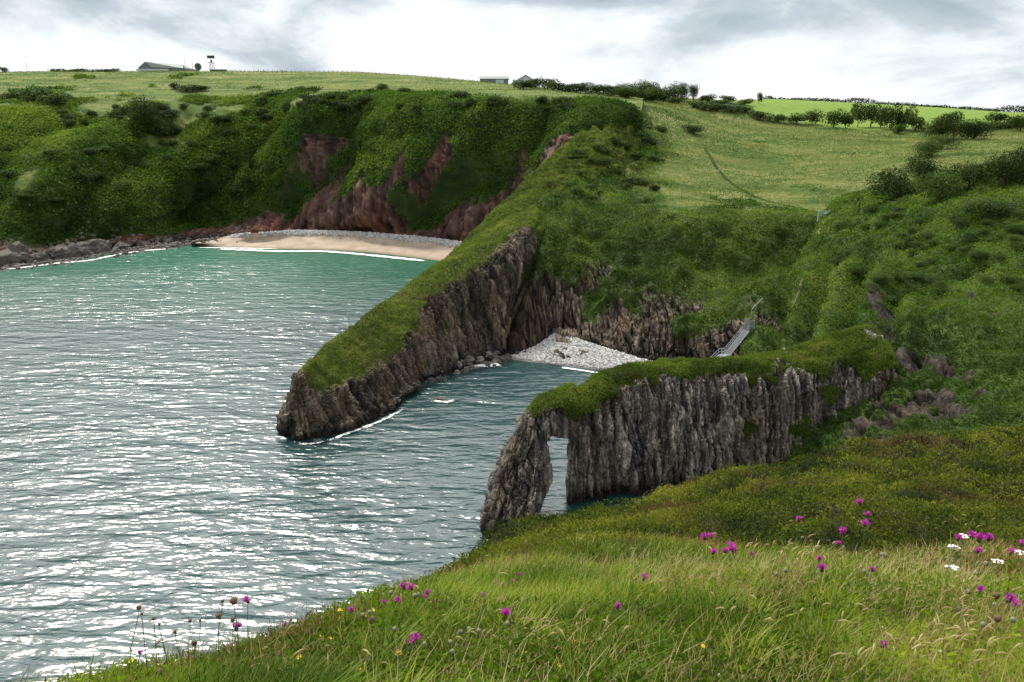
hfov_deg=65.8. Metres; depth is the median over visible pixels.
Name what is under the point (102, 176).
shrub
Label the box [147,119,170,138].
bush
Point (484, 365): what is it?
surf
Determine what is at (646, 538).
brown stalks
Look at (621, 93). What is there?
bush
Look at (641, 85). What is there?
tree
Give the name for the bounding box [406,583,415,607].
knapweed
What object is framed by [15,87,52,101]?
bush
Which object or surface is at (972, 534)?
knapweed
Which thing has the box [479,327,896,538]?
sea arch
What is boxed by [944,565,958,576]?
yarrow
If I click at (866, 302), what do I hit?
shrub
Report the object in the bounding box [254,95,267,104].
bush
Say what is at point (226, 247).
surf
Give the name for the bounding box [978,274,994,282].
shrub
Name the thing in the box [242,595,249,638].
knapweed
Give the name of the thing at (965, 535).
yarrow
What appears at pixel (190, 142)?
shrub
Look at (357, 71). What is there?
fence
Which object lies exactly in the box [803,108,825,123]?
tree
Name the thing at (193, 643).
seed head
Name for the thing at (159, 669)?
seed head
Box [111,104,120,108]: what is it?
shrub
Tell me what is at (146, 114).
bush
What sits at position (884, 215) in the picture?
shrub
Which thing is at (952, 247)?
shrub
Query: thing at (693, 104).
bush
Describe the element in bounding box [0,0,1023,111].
sky
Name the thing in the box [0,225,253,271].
rubble
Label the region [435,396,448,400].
boulder
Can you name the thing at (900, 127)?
bush
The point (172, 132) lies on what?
shrub
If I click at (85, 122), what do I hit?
shrub
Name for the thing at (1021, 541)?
knapweed
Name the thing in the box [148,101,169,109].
shrub
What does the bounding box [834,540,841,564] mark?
knapweed
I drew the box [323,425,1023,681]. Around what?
ground
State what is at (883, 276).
shrub
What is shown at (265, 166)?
shrub
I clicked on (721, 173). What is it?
path
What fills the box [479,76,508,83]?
hangar
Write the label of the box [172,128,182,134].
shrub
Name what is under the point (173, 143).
shrub
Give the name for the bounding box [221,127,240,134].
shrub
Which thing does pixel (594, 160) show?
shrub
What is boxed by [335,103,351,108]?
shrub
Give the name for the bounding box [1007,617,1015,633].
seed head
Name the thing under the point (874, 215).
thicket
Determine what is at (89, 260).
surf
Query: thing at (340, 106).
shrub
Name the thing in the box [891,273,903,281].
shrub
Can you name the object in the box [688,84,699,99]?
tree
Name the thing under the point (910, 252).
shrub
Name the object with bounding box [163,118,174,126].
shrub
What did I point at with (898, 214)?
shrub
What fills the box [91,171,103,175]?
shrub
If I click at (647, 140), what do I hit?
shrub
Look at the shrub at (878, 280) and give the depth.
124.28 m
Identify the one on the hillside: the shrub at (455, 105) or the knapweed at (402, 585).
the shrub at (455, 105)
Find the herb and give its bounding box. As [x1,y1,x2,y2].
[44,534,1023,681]
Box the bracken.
[739,321,1023,464]
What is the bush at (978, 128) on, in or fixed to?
on the valley
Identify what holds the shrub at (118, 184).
on the hillside
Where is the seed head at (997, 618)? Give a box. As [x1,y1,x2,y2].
[994,615,1001,647]
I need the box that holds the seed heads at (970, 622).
[156,510,1023,681]
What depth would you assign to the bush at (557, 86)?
321.85 m
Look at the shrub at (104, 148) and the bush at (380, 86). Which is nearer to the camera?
the shrub at (104, 148)
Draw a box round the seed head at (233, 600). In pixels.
[230,597,243,657]
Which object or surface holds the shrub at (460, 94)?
on the hillside
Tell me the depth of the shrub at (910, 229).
136.26 m
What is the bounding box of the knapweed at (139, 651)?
[131,649,142,680]
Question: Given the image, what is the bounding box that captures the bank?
[741,171,1023,464]
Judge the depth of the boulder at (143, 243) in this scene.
270.70 m
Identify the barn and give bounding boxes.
[511,74,538,86]
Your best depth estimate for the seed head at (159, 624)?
2.77 m
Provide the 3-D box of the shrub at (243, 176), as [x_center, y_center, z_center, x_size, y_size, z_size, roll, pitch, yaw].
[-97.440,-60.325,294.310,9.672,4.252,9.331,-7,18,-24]
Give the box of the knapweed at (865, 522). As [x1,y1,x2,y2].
[858,518,870,566]
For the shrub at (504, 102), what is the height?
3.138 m
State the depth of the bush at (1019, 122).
298.62 m
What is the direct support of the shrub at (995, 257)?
on the bank
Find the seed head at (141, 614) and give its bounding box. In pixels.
[134,613,147,676]
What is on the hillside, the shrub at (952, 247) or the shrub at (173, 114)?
the shrub at (173, 114)
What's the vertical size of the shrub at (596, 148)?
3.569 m
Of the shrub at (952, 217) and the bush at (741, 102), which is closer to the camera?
the shrub at (952, 217)
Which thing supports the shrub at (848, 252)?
on the bank
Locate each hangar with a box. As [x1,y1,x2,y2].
[136,62,197,71]
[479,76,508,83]
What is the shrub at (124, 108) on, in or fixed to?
on the hillside
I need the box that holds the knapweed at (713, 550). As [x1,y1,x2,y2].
[710,547,716,562]
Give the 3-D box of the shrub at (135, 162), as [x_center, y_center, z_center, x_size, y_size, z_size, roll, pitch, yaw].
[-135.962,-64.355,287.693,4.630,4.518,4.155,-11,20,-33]
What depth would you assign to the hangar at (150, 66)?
445.35 m
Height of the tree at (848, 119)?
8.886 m
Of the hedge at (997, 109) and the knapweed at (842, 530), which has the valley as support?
the hedge at (997, 109)
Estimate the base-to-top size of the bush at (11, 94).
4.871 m
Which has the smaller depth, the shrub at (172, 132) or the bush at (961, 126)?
the bush at (961, 126)
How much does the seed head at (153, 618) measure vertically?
0.288 m
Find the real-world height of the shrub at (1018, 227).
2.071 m
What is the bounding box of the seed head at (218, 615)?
[213,613,222,661]
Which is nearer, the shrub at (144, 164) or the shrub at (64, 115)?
the shrub at (144, 164)
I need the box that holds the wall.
[136,69,167,70]
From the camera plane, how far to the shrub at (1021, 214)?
122.80 m
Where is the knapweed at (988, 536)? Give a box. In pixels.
[971,532,993,561]
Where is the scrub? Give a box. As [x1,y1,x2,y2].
[521,117,990,337]
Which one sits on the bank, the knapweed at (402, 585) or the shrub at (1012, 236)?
the shrub at (1012, 236)
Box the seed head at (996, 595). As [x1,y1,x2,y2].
[992,592,999,609]
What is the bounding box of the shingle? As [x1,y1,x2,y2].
[226,229,462,247]
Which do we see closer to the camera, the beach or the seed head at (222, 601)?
the seed head at (222, 601)
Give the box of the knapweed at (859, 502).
[855,499,862,534]
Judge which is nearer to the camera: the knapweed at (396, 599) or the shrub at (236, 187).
the knapweed at (396, 599)
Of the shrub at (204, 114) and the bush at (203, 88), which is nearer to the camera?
the shrub at (204, 114)
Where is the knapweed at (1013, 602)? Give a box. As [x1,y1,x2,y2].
[1010,599,1021,623]
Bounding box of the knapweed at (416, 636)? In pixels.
[410,633,421,654]
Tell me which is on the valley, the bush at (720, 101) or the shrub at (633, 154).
the bush at (720, 101)
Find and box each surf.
[9,248,170,268]
[199,247,271,248]
[222,248,423,260]
[300,409,401,444]
[464,363,499,367]
[562,367,596,372]
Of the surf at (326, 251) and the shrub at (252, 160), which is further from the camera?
the shrub at (252, 160)
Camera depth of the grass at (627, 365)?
99.01 m
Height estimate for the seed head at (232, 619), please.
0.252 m
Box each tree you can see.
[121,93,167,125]
[612,82,637,96]
[632,79,652,92]
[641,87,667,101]
[648,81,669,100]
[662,83,683,98]
[672,81,691,99]
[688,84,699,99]
[698,93,717,101]
[718,95,736,101]
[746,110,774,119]
[757,92,763,101]
[768,114,787,122]
[786,112,809,123]
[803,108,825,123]
[822,108,847,126]
[840,109,855,127]
[851,101,869,127]
[862,102,887,126]
[876,102,904,128]
[876,108,892,125]
[896,104,919,127]
[905,115,928,131]
[934,111,964,123]
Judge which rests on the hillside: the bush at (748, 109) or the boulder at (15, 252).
the boulder at (15, 252)
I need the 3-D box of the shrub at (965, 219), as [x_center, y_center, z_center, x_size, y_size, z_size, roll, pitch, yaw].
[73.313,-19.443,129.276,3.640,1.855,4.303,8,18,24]
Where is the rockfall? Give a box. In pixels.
[424,349,526,382]
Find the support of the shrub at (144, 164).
on the hillside
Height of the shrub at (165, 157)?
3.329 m
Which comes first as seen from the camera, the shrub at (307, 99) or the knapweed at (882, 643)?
the knapweed at (882, 643)
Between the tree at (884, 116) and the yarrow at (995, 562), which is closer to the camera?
the yarrow at (995, 562)
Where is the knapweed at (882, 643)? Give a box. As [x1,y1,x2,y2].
[875,640,887,664]
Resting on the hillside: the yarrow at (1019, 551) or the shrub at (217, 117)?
the shrub at (217, 117)
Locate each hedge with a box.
[47,68,121,71]
[764,95,1023,111]
[982,119,1022,130]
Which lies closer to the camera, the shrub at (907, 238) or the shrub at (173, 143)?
the shrub at (907, 238)
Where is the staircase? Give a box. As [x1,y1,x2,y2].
[712,318,754,356]
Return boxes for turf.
[284,122,643,402]
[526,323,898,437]
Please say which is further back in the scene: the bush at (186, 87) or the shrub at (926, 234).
the bush at (186, 87)
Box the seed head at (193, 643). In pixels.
[191,640,197,655]
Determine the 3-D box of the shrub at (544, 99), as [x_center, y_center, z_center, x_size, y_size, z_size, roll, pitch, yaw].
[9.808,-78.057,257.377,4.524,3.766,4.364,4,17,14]
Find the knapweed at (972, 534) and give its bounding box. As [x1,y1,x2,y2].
[957,530,976,564]
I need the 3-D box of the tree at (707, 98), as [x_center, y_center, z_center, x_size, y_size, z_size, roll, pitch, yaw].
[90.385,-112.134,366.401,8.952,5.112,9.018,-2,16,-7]
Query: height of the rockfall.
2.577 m
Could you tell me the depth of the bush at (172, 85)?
356.17 m
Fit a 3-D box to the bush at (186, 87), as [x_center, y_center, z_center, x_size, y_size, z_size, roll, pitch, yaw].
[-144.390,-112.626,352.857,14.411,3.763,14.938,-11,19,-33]
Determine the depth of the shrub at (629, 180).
207.38 m
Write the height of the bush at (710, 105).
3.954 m
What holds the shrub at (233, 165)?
on the hillside
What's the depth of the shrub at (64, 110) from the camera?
305.53 m
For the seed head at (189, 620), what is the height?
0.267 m
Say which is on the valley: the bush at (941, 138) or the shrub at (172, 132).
the bush at (941, 138)
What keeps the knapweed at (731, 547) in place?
on the ground at (914, 452)
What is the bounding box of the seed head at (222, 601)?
[212,599,225,660]
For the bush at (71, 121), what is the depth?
296.39 m
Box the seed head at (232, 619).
[228,617,234,653]
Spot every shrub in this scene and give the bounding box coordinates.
[0,146,12,151]
[0,169,16,178]
[16,193,32,197]
[40,148,60,153]
[47,155,64,159]
[48,197,64,201]
[55,109,68,113]
[58,113,75,118]
[69,161,78,169]
[78,118,92,125]
[78,172,96,182]
[79,148,99,153]
[85,109,97,115]
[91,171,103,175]
[93,172,108,180]
[94,145,112,152]
[109,109,124,114]
[109,181,132,189]
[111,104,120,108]
[112,115,124,119]
[118,105,133,112]
[132,159,143,165]
[138,162,150,166]
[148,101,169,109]
[155,128,173,135]
[157,196,168,201]
[159,110,180,117]
[161,154,173,160]
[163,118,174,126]
[163,139,179,146]
[165,124,180,131]
[171,199,184,204]
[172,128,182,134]
[178,103,189,108]
[184,140,197,146]
[185,162,209,170]
[195,111,211,117]
[195,166,205,173]
[198,153,222,162]
[201,104,216,110]
[207,159,220,165]
[208,114,229,122]
[216,146,226,155]
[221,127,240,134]
[224,182,244,192]
[229,162,236,168]
[236,173,255,180]
[238,109,251,113]
[243,123,256,129]
[247,157,255,166]
[253,107,270,114]
[257,113,274,117]
[259,113,272,120]
[262,163,273,173]
[281,105,293,110]
[296,100,304,105]
[303,94,313,102]
[308,97,325,103]
[321,92,339,99]
[325,99,340,104]
[334,102,347,110]
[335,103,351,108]
[339,93,348,99]
[352,99,365,105]
[395,102,403,108]
[409,104,428,109]
[446,102,464,107]
[453,90,471,98]
[463,100,475,106]
[485,95,500,102]
[498,99,510,105]
[538,95,547,102]
[551,192,561,197]
[563,181,576,188]
[568,155,583,158]
[569,187,583,194]
[570,148,587,155]
[585,184,597,189]
[586,156,604,164]
[586,194,599,199]
[593,143,603,152]
[601,157,614,162]
[608,168,623,173]
[611,136,621,143]
[618,182,630,188]
[620,177,638,184]
[621,141,633,148]
[627,150,642,157]
[633,131,645,136]
[637,180,651,185]
[640,196,651,202]
[642,138,655,144]
[645,155,658,158]
[648,183,660,190]
[654,124,666,131]
[654,158,665,162]
[824,258,844,263]
[833,221,849,227]
[844,249,852,255]
[846,264,866,274]
[858,222,869,227]
[861,204,877,212]
[861,301,873,308]
[868,271,893,282]
[869,277,886,283]
[872,221,888,228]
[877,213,895,219]
[881,294,901,303]
[887,207,905,213]
[889,211,904,217]
[890,242,910,248]
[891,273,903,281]
[898,271,928,280]
[898,287,913,294]
[902,235,913,244]
[905,226,918,232]
[908,241,924,247]
[908,249,918,255]
[912,217,924,224]
[915,262,925,267]
[918,231,937,237]
[924,275,947,282]
[925,258,938,265]
[926,238,938,244]
[927,284,947,294]
[932,279,947,289]
[944,214,968,221]
[948,244,957,250]
[949,217,971,225]
[957,246,975,251]
[961,236,978,242]
[963,247,986,259]
[965,233,979,241]
[976,228,989,234]
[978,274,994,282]
[979,219,992,225]
[987,255,1005,260]
[997,206,1014,215]
[997,274,1021,283]
[1003,234,1023,241]
[1004,222,1023,232]
[1010,210,1023,216]
[1010,282,1023,291]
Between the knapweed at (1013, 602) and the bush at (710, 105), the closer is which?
the knapweed at (1013, 602)
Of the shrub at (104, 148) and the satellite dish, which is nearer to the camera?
the shrub at (104, 148)
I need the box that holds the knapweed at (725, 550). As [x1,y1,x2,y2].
[719,547,728,559]
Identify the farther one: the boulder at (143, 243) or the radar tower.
the radar tower
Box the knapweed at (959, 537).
[948,534,963,561]
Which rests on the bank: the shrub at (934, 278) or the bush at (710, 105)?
the shrub at (934, 278)
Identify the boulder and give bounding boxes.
[0,241,33,265]
[33,250,50,261]
[48,242,83,258]
[76,239,111,254]
[111,241,130,251]
[136,240,150,246]
[162,237,173,243]
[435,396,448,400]
[504,354,511,360]
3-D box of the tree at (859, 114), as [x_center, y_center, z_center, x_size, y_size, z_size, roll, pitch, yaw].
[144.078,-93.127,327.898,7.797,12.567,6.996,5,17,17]
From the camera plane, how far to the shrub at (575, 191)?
187.25 m
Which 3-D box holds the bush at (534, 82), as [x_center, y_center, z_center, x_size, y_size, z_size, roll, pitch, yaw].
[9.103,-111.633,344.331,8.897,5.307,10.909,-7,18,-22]
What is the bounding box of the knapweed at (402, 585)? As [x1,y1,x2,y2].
[400,582,405,599]
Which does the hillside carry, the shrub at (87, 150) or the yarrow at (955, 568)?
the shrub at (87, 150)
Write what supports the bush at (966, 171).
on the bank
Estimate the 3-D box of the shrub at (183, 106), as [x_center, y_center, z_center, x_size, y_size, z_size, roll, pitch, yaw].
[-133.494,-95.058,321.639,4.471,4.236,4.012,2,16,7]
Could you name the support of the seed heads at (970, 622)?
on the ground at (914, 452)
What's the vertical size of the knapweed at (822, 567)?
0.209 m
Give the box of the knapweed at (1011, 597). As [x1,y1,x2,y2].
[1000,592,1016,613]
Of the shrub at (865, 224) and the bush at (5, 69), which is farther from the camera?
the bush at (5, 69)
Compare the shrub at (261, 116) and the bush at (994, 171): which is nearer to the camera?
the bush at (994, 171)
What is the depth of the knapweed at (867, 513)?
6.70 m
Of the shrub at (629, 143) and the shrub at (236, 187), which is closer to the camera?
the shrub at (629, 143)
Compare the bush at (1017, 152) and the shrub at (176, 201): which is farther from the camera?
the shrub at (176, 201)
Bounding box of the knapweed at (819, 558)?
[810,556,822,586]
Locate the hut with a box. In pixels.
[209,69,226,71]
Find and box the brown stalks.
[23,528,1023,681]
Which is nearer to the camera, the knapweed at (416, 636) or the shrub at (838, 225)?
the knapweed at (416, 636)
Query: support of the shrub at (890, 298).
on the bank
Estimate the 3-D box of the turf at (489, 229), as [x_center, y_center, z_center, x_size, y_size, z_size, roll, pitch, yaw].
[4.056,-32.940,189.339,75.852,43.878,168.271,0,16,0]
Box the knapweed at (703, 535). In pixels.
[698,532,708,551]
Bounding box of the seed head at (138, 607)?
[126,605,140,671]
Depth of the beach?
269.53 m
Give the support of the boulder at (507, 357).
in the sea
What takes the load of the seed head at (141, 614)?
on the ground at (914, 452)
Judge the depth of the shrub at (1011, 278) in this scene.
109.87 m
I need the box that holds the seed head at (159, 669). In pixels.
[156,668,161,677]
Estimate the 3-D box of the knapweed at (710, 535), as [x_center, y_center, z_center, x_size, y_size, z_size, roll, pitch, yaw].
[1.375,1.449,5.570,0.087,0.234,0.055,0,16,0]
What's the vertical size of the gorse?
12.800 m
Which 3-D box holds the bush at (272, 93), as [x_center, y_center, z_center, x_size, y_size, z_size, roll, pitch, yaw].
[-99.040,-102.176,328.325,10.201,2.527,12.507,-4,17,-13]
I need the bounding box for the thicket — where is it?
[755,164,1023,335]
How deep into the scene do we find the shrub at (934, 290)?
113.48 m
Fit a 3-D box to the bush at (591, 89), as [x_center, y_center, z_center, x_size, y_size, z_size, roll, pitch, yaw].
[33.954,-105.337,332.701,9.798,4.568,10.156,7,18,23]
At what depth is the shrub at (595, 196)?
188.86 m
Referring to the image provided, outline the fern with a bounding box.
[0,72,299,225]
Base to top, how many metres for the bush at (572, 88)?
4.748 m
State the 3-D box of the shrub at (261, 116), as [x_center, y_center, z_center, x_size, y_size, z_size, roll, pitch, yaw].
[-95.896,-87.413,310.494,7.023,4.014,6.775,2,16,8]
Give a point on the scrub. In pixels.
(722, 208)
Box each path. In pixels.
[703,148,800,207]
[786,279,802,319]
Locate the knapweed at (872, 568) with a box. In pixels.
[864,566,875,585]
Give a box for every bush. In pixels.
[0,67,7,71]
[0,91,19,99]
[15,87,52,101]
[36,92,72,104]
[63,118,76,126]
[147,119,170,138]
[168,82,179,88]
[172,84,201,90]
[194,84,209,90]
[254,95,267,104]
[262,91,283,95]
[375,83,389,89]
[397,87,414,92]
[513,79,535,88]
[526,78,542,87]
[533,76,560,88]
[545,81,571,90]
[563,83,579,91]
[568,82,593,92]
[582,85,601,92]
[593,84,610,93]
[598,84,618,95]
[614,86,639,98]
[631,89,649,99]
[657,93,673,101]
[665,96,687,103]
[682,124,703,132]
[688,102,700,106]
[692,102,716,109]
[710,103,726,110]
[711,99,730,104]
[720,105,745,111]
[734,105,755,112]
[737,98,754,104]
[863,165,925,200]
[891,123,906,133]
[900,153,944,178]
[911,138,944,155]
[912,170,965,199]
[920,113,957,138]
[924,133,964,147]
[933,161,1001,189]
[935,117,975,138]
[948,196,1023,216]
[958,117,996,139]
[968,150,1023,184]
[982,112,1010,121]
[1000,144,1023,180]
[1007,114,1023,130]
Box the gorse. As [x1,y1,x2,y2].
[419,420,1023,581]
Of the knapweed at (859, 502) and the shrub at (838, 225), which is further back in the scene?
the shrub at (838, 225)
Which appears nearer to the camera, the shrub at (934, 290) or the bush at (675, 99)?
the shrub at (934, 290)
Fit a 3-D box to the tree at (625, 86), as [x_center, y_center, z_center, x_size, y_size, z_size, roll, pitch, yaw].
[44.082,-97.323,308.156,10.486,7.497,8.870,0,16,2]
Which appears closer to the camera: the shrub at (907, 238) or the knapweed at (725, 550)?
the knapweed at (725, 550)
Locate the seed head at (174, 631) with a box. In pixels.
[173,630,186,656]
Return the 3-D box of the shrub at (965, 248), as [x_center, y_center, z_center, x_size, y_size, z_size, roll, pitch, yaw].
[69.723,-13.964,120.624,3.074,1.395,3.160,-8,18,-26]
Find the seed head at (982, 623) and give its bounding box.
[971,621,985,644]
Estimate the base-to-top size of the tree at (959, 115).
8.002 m
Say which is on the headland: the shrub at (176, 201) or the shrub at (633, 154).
the shrub at (633, 154)
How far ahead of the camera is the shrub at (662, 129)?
267.46 m
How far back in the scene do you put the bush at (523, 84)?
330.32 m
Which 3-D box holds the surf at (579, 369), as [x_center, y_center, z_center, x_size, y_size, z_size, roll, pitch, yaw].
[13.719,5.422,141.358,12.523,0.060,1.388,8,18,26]
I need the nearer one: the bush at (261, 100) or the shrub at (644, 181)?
the shrub at (644, 181)
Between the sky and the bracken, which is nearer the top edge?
the sky
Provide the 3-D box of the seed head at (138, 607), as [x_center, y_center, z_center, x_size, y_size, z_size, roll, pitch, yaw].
[-1.326,1.074,2.771,0.096,0.339,0.041,0,16,0]
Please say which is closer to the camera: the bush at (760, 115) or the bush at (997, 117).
the bush at (760, 115)
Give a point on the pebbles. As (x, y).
(533, 353)
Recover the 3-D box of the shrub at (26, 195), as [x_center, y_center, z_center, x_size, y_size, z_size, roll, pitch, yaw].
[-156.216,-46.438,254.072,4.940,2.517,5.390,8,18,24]
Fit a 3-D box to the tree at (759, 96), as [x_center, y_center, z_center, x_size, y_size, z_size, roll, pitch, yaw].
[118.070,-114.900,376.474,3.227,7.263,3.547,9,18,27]
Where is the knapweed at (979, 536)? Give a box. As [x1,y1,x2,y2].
[969,532,985,560]
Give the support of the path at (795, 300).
on the valley
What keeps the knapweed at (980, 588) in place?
on the ground at (914, 452)
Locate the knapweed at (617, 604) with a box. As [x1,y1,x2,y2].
[615,602,620,613]
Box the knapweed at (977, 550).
[971,546,982,570]
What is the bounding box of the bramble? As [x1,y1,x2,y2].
[0,71,644,246]
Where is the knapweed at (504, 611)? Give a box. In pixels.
[501,608,511,621]
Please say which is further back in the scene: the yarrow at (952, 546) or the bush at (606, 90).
the bush at (606, 90)
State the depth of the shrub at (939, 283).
114.05 m
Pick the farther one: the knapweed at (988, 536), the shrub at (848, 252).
the shrub at (848, 252)
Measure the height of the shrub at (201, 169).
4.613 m
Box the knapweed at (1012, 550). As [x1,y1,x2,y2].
[1001,548,1014,573]
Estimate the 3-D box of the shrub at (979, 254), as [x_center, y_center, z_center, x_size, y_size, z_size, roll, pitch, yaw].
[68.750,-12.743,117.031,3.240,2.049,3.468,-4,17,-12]
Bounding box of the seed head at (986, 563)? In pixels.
[981,561,988,572]
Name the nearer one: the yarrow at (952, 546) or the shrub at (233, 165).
the yarrow at (952, 546)
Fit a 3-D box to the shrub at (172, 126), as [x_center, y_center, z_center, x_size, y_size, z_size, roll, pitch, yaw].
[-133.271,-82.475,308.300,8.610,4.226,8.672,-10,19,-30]
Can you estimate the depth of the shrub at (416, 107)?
264.37 m
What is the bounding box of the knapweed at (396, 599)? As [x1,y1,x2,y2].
[391,596,400,613]
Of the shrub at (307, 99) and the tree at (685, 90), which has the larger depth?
the tree at (685, 90)
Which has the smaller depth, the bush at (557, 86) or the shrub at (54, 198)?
the shrub at (54, 198)
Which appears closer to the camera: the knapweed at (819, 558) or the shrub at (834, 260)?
the knapweed at (819, 558)
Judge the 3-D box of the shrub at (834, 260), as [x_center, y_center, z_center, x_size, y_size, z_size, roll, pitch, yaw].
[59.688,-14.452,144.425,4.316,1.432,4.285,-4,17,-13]
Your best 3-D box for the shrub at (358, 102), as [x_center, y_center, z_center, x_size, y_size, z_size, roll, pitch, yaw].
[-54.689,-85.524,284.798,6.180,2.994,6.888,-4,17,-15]
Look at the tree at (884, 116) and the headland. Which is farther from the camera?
the tree at (884, 116)
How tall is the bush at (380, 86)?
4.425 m
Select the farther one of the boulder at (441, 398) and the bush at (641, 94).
the bush at (641, 94)
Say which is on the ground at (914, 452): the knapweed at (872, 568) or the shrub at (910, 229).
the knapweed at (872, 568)
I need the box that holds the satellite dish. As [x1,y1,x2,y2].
[194,63,201,70]
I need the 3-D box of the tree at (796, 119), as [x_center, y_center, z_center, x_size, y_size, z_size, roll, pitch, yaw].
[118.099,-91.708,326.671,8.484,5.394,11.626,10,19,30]
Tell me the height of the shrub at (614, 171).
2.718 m
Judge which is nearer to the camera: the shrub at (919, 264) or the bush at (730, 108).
the shrub at (919, 264)
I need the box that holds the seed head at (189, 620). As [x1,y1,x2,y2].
[188,619,195,663]
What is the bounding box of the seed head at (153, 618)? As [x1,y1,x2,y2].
[147,617,159,663]
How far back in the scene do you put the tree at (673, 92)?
354.11 m
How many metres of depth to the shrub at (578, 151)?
216.84 m
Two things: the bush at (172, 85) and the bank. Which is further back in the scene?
the bush at (172, 85)
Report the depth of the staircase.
138.56 m
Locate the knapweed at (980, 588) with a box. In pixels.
[969,585,985,605]
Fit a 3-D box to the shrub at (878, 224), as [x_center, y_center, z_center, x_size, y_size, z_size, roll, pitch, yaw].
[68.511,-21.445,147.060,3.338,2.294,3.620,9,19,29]
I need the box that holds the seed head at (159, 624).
[158,623,171,664]
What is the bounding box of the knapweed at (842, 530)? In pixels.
[832,526,846,562]
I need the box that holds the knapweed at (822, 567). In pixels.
[811,563,827,591]
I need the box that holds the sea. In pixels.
[0,240,649,681]
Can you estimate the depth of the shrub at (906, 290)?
117.81 m
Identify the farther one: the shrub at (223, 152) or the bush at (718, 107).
the bush at (718, 107)
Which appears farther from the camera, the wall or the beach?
the wall
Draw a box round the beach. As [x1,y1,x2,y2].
[196,233,454,260]
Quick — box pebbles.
[511,333,648,368]
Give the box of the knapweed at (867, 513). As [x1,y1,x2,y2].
[857,511,869,546]
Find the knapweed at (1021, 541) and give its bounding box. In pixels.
[1016,539,1023,571]
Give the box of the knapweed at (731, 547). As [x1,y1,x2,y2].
[728,544,737,558]
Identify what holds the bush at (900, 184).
on the bank
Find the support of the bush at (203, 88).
on the hillside
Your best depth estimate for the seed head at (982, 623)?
2.74 m
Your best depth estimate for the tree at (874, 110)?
326.88 m
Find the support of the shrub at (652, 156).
on the valley
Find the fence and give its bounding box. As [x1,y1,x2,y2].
[221,69,481,81]
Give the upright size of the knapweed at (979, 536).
0.238 m
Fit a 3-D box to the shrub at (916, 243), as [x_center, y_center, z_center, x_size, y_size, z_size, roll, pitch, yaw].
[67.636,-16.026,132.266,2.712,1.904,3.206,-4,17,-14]
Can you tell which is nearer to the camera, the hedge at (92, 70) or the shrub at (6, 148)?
the shrub at (6, 148)
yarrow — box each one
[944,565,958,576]
[947,544,960,564]
[958,533,968,564]
[986,559,1003,573]
[1013,550,1023,572]
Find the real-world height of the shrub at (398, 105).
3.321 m
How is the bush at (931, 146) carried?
on the valley
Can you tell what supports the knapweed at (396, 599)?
on the ground at (914, 452)
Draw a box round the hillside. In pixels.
[0,71,643,262]
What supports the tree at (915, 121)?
on the valley
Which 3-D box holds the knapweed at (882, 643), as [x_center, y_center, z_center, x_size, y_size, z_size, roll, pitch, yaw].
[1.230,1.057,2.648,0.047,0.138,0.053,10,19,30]
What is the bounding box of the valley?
[476,99,1023,360]
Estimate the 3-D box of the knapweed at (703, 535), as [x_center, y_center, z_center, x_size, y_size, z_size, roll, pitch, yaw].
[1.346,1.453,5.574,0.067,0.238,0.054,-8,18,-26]
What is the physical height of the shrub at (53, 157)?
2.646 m
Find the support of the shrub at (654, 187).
on the valley
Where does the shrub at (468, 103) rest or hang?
on the hillside
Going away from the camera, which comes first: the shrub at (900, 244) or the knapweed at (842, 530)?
the knapweed at (842, 530)
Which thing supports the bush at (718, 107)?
on the valley
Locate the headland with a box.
[276,122,642,440]
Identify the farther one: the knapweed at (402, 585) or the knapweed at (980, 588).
the knapweed at (402, 585)
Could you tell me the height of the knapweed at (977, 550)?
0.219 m
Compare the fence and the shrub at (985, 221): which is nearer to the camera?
the shrub at (985, 221)
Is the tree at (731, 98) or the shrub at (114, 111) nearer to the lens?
the shrub at (114, 111)
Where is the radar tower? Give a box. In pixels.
[207,55,214,70]
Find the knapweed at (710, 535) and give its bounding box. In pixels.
[703,532,713,558]
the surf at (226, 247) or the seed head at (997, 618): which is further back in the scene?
the surf at (226, 247)
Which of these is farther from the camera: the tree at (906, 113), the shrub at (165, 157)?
the tree at (906, 113)
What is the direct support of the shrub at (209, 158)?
on the hillside
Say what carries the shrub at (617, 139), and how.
on the headland
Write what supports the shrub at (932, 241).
on the bank
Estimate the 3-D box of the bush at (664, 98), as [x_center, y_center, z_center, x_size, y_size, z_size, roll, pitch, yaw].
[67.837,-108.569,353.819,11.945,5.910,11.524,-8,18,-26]
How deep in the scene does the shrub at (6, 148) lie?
271.87 m
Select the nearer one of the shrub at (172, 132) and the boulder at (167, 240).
the boulder at (167, 240)
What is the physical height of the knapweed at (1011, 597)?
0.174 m
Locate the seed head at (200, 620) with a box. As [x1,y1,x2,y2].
[192,619,205,659]
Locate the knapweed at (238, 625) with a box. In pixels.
[232,620,241,639]

